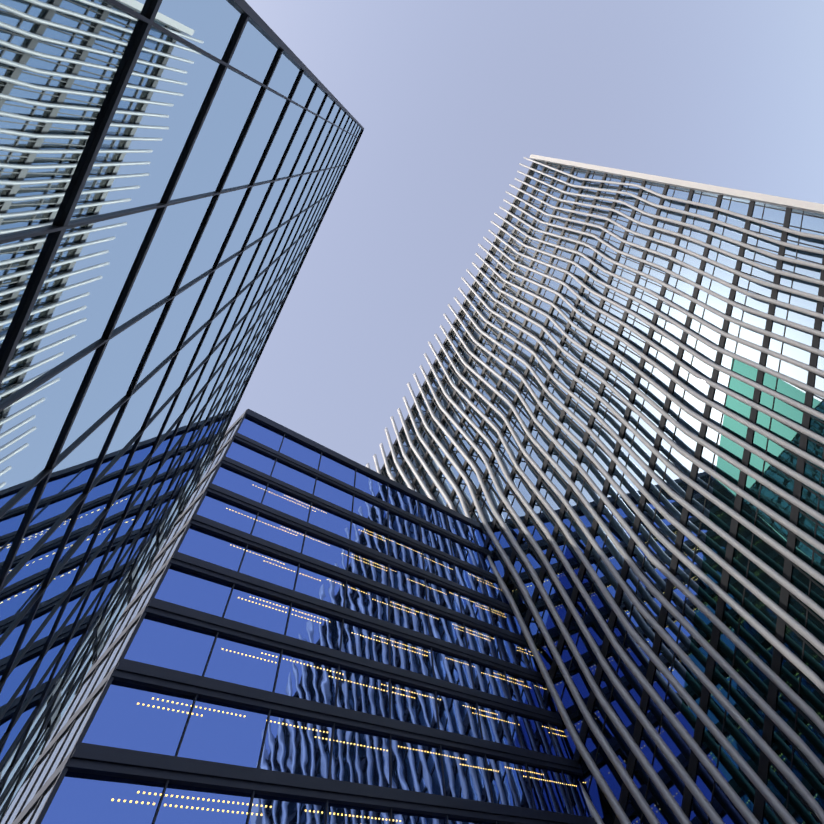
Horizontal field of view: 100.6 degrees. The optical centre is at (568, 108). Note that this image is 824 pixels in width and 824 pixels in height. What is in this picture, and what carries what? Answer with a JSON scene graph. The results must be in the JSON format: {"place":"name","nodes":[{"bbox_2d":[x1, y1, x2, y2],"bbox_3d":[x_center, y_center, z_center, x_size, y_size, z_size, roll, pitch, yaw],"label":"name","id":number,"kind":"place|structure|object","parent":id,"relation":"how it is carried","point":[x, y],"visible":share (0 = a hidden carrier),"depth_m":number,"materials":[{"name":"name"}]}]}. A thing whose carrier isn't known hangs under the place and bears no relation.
{"place":"outdoors","nodes":[
{"label":"outdoors","id":0,"kind":"place"},
{"bbox_2d":[227,0,823,471],"label":"sky","id":1,"kind":"structure","parent":0,"point":[449,98],"materials":[{"name":"blue"}]},
{"label":"ground","id":2,"kind":"structure","parent":0,"visible":0},
{"bbox_2d":[0,0,363,823],"bbox_3d":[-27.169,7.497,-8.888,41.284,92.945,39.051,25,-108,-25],"label":"glass tower","id":3,"kind":"structure","parent":2,"relation":"on","point":[172,172],"depth_m":7.04,"materials":[{"name":"blue glass"}]},
{"bbox_2d":[1,409,604,823],"bbox_3d":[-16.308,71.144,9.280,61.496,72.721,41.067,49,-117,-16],"label":"block","id":4,"kind":"structure","parent":2,"relation":"on","point":[193,627],"depth_m":27.63,"materials":[{"name":"blue glass"}]},
{"bbox_2d":[112,487,583,821],"bbox_3d":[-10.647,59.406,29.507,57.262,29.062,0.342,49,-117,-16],"label":"ceiling lights","id":5,"kind":"object","parent":4,"relation":"attached to","point":[329,676],"visible":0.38,"depth_m":27.26,"materials":[{"name":"beige"}]},
{"bbox_2d":[381,160,823,823],"bbox_3d":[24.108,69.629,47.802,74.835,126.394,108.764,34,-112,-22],"label":"fin building","id":6,"kind":"structure","parent":2,"relation":"on","point":[791,714],"depth_m":43.84,"materials":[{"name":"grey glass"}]},
{"bbox_2d":[366,154,823,823],"bbox_3d":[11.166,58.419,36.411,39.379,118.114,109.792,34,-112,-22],"label":"facade fins","id":7,"kind":"object","parent":6,"relation":"attached to","point":[756,780],"visible":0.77,"depth_m":43.21,"materials":[{"name":"grey metal"}]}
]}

